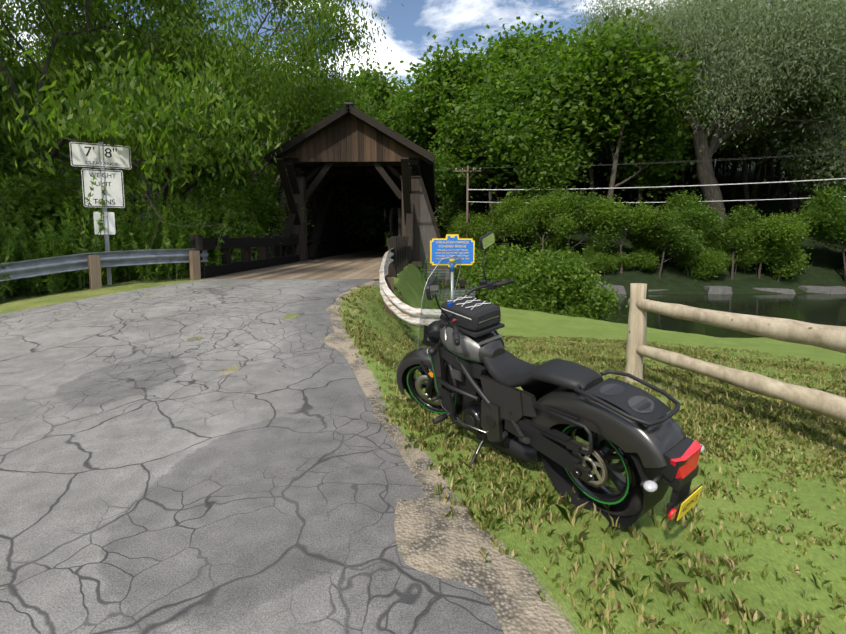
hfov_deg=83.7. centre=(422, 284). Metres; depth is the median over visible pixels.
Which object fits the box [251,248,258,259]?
weed
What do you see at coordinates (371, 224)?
roadside tree
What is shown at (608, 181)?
forest tree
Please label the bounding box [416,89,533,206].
forest tree
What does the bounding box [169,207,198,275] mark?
weed
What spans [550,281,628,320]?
shrub
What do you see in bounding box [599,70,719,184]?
forest tree
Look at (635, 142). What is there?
forest tree
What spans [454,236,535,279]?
shrub
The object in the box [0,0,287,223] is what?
roadside tree
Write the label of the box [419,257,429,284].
weed
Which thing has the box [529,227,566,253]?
shrub
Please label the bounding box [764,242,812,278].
shrub
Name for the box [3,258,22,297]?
weed
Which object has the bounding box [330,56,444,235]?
forest tree
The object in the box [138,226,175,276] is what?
weed
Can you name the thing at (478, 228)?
bank tree
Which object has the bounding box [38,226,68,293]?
weed
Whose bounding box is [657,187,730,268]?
bank tree
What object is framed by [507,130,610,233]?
forest tree
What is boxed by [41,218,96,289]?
weed
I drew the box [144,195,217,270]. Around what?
shrub
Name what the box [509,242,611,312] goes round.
shrub
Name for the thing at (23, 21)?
roadside tree
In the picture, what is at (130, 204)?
weed
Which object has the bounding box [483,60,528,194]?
forest tree
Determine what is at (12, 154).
roadside tree
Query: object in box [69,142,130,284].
road signs
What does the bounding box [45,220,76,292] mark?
weed
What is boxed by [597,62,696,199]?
forest tree
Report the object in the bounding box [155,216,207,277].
weed
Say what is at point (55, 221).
weed
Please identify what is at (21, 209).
weed
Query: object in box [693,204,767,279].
bank tree
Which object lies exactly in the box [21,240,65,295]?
weed
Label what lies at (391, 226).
forest tree
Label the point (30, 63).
roadside tree
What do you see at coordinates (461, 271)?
shrub
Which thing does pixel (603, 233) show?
bank tree
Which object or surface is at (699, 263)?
shrub
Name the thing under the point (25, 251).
weed
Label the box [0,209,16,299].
weed
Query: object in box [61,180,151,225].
forest tree
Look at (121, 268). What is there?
weed
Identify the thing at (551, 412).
motorcycle
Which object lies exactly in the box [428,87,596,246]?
forest tree
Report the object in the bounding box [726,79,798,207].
forest tree
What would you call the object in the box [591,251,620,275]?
shrub
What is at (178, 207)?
weed
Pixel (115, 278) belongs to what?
weed
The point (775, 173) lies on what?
forest tree
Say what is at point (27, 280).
weed
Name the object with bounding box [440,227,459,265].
shrub
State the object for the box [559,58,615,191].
forest tree
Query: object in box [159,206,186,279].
weed
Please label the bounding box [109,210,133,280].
weed
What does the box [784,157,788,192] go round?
forest tree
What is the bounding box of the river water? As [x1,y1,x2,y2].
[603,294,845,337]
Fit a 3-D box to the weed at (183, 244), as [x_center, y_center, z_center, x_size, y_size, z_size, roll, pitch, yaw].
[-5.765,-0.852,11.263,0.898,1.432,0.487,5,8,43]
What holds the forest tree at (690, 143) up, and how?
on the ground at (430, 539)
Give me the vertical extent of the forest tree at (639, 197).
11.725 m
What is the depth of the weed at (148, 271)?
10.28 m
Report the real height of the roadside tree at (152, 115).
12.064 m
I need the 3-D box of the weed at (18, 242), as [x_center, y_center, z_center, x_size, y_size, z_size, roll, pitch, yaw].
[-7.467,-0.544,9.493,0.516,1.514,1.305,2,6,22]
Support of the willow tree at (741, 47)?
on the ground at (430, 539)
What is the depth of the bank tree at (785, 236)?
32.36 m
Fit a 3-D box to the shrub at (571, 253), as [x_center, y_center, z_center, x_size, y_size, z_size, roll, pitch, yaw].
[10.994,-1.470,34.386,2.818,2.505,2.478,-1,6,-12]
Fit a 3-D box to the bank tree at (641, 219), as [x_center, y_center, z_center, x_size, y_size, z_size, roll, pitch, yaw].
[14.646,-3.611,34.585,6.057,5.961,4.337,3,7,30]
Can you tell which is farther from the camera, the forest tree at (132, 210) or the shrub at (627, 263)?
the forest tree at (132, 210)
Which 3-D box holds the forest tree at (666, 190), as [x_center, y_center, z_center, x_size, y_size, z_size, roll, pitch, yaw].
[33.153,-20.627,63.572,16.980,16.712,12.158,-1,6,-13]
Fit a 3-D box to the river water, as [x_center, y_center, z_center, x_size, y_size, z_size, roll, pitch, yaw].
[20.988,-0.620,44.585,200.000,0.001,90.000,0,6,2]
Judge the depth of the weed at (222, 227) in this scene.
11.32 m
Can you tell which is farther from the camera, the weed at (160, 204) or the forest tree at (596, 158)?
the forest tree at (596, 158)
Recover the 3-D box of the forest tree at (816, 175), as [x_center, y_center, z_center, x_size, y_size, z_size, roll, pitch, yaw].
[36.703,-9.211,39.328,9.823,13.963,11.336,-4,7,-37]
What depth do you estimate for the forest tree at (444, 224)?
58.82 m
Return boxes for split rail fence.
[624,283,845,422]
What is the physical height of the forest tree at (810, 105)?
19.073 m
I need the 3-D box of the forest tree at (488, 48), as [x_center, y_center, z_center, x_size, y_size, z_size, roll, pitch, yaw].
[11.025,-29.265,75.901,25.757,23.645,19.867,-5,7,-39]
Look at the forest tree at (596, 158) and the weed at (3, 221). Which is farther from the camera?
the forest tree at (596, 158)
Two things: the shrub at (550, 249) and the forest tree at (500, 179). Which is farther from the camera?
the forest tree at (500, 179)
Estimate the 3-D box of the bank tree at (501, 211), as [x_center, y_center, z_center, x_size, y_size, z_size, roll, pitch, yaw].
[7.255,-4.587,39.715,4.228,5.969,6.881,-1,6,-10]
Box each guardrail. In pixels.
[0,249,208,289]
[379,248,440,326]
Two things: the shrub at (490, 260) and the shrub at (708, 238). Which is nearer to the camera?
the shrub at (490, 260)
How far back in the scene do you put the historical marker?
11.65 m
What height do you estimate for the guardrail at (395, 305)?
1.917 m
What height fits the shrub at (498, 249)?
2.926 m
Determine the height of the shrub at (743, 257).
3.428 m
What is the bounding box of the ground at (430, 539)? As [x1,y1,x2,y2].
[0,159,845,633]
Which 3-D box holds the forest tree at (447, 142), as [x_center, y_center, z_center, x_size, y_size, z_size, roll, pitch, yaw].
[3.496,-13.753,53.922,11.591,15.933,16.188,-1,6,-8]
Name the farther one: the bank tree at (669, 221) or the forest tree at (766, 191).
the forest tree at (766, 191)
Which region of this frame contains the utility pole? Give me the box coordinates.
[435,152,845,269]
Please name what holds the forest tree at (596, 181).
on the ground at (430, 539)
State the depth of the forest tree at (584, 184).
54.59 m
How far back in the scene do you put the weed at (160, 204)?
12.38 m
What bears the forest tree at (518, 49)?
on the ground at (430, 539)
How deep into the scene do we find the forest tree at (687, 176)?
69.38 m
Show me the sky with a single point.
(406, 29)
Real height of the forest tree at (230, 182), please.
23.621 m
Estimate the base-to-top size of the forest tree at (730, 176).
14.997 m
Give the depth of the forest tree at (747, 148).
53.08 m
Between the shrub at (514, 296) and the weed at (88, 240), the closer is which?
the weed at (88, 240)
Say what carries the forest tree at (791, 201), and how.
on the ground at (430, 539)
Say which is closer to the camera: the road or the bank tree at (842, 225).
the road
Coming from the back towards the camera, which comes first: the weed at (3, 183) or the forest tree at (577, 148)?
the forest tree at (577, 148)
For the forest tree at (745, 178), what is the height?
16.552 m
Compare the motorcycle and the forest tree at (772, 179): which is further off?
the forest tree at (772, 179)
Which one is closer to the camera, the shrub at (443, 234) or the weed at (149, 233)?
the weed at (149, 233)
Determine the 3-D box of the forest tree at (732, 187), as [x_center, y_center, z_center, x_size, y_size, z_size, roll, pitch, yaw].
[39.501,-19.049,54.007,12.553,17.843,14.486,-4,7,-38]
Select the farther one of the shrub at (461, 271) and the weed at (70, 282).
the shrub at (461, 271)
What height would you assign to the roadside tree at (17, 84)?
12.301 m
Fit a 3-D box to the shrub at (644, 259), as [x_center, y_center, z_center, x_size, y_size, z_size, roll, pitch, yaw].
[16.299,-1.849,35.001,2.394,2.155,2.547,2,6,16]
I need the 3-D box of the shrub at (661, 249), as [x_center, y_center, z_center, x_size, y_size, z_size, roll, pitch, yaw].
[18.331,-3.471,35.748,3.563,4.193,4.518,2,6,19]
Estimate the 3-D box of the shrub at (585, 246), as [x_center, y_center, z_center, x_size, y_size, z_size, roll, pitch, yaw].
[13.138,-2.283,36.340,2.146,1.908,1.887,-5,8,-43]
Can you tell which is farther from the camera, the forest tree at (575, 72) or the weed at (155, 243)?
the forest tree at (575, 72)
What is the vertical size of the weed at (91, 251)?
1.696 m
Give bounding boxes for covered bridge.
[263,102,456,286]
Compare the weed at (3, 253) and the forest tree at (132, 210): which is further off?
the forest tree at (132, 210)
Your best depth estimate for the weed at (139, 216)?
10.70 m
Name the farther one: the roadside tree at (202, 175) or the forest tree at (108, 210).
the forest tree at (108, 210)
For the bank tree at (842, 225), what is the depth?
33.50 m
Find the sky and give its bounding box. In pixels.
[0,0,836,92]
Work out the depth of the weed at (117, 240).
10.46 m
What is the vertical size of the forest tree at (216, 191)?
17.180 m
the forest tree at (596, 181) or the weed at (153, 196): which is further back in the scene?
the forest tree at (596, 181)
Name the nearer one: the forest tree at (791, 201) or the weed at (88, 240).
the weed at (88, 240)
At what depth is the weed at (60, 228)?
9.95 m
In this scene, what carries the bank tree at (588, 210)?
on the ground at (430, 539)
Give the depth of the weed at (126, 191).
10.57 m
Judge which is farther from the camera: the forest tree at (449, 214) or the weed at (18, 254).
the forest tree at (449, 214)
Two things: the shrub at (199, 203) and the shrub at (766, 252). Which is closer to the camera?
the shrub at (199, 203)
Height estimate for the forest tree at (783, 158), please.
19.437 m
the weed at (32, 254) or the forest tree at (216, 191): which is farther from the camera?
the forest tree at (216, 191)
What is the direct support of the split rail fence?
on the ground at (430, 539)
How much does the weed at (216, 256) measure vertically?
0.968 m
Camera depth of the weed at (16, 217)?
9.54 m
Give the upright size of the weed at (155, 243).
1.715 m
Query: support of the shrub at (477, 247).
on the ground at (430, 539)
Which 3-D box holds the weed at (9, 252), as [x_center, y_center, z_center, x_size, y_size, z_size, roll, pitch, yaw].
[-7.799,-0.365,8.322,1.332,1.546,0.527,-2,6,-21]
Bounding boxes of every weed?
[0,175,8,208]
[0,199,25,295]
[0,207,3,256]
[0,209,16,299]
[0,218,14,294]
[0,226,19,302]
[0,233,19,302]
[2,224,63,295]
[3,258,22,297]
[6,220,78,295]
[11,210,59,294]
[13,218,56,290]
[16,230,42,293]
[16,252,46,294]
[17,187,75,242]
[18,215,48,295]
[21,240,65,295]
[30,214,56,243]
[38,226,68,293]
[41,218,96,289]
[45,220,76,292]
[46,224,84,290]
[56,175,106,289]
[56,219,93,286]
[61,208,102,287]
[64,167,103,288]
[80,179,131,277]
[85,233,115,283]
[89,236,118,283]
[91,213,146,279]
[96,235,117,283]
[102,222,122,281]
[109,208,131,279]
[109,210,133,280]
[109,224,132,281]
[110,208,151,281]
[115,214,158,279]
[124,186,161,277]
[124,195,162,233]
[126,233,165,281]
[127,209,161,279]
[131,199,171,279]
[133,185,163,275]
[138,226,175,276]
[148,232,189,278]
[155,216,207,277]
[157,189,192,273]
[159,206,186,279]
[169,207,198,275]
[173,220,190,278]
[188,208,229,265]
[207,250,218,264]
[231,233,240,261]
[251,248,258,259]
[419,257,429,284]
[428,271,445,308]
[458,279,471,296]
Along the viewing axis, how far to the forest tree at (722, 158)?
59.97 m
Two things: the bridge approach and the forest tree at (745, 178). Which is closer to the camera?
the bridge approach
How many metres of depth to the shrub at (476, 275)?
19.27 m
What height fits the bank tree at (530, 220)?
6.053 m
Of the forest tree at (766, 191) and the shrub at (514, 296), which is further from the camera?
the forest tree at (766, 191)
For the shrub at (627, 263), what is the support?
on the ground at (430, 539)
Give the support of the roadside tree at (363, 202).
on the ground at (430, 539)
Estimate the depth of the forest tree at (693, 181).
59.29 m
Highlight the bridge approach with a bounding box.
[190,235,474,301]
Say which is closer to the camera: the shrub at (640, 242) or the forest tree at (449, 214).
the shrub at (640, 242)
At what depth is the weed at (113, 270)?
9.90 m
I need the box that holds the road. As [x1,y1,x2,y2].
[0,279,503,633]
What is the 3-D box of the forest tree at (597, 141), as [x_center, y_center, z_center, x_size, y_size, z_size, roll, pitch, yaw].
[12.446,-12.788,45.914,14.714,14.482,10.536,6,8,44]
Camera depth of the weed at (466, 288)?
15.43 m
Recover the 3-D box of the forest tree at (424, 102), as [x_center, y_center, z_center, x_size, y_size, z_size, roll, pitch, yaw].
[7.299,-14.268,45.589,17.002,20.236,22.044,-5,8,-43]
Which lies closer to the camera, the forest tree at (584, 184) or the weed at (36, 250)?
the weed at (36, 250)
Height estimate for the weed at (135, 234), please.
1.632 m
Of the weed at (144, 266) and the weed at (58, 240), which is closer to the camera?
the weed at (58, 240)
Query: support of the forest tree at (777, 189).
on the ground at (430, 539)
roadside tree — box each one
[0,0,205,199]
[0,0,280,272]
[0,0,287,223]
[0,1,295,209]
[0,26,76,185]
[0,27,94,178]
[2,30,182,206]
[37,0,404,195]
[133,86,398,246]
[243,152,380,238]
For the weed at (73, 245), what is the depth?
9.46 m
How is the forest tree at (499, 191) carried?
on the ground at (430, 539)
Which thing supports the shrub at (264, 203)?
on the ground at (430, 539)
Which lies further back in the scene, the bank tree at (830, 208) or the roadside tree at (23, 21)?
the bank tree at (830, 208)
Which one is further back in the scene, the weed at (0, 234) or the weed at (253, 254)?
the weed at (253, 254)
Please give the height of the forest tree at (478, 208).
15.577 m
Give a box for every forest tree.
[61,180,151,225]
[115,197,151,223]
[133,175,231,211]
[212,68,277,193]
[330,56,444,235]
[379,31,614,218]
[390,63,416,95]
[390,208,393,234]
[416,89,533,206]
[424,143,494,230]
[426,90,459,223]
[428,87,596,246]
[437,196,441,224]
[442,178,486,229]
[450,143,480,216]
[462,14,667,199]
[467,34,530,178]
[475,7,641,205]
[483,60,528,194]
[494,184,500,215]
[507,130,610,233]
[532,148,610,204]
[551,103,614,197]
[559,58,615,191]
[562,2,708,203]
[581,143,615,195]
[593,153,599,198]
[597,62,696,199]
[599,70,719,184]
[601,156,609,187]
[609,130,675,206]
[664,163,669,192]
[671,91,730,196]
[673,75,790,210]
[684,163,689,185]
[689,17,783,196]
[705,81,795,213]
[713,145,765,179]
[715,130,797,207]
[715,154,753,180]
[718,129,781,198]
[724,151,773,188]
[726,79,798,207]
[757,4,845,214]
[762,152,816,189]
[763,147,771,194]
[772,135,845,199]
[774,159,777,183]
[775,157,780,198]
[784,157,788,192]
[830,130,845,187]
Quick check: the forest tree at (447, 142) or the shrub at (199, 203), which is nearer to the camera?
the shrub at (199, 203)
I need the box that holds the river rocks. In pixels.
[596,285,845,293]
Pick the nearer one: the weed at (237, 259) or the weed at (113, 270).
the weed at (113, 270)
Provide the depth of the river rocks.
31.76 m
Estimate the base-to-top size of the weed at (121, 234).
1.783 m
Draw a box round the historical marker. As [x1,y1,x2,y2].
[430,234,474,299]
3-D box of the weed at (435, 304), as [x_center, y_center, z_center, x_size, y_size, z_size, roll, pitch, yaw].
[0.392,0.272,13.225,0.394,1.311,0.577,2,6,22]
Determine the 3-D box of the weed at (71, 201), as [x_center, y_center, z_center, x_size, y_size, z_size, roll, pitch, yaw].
[-7.170,-1.155,9.938,1.108,2.518,0.757,0,6,-4]
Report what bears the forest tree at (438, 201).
on the ground at (430, 539)
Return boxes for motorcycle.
[396,231,704,528]
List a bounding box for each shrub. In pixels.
[0,153,139,252]
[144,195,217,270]
[145,195,211,227]
[194,185,281,263]
[218,171,313,248]
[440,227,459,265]
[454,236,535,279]
[454,263,510,301]
[454,265,478,278]
[474,244,491,261]
[480,259,564,313]
[492,242,513,256]
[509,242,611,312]
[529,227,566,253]
[540,246,559,260]
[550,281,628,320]
[555,247,591,269]
[580,247,596,270]
[582,242,604,254]
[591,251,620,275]
[612,252,635,269]
[619,232,662,259]
[626,246,659,272]
[645,233,676,263]
[670,234,721,280]
[684,232,720,265]
[696,247,737,279]
[714,241,762,273]
[730,233,770,272]
[735,233,784,272]
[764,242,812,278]
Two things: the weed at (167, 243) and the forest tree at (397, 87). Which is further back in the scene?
the forest tree at (397, 87)
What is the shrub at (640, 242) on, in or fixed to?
on the ground at (430, 539)
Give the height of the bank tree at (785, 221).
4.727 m
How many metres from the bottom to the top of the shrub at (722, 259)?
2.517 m
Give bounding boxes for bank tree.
[445,209,501,248]
[483,193,528,244]
[503,189,585,252]
[542,182,624,253]
[578,196,631,252]
[585,194,669,273]
[643,208,704,277]
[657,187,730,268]
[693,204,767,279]
[726,213,804,278]
[752,209,819,281]
[790,179,845,247]
[809,211,845,281]
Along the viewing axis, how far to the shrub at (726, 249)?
34.49 m
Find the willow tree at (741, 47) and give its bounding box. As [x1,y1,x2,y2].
[551,0,845,227]
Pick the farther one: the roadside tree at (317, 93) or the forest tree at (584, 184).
the forest tree at (584, 184)
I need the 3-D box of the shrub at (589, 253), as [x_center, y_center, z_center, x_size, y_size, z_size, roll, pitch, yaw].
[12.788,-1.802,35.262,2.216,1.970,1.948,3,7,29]
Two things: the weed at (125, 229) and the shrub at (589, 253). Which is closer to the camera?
the weed at (125, 229)
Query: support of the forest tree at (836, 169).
on the ground at (430, 539)
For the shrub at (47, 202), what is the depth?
10.96 m
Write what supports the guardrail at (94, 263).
on the ground at (430, 539)
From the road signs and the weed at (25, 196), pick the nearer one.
the road signs
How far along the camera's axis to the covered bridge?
18.23 m
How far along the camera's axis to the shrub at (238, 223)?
15.54 m

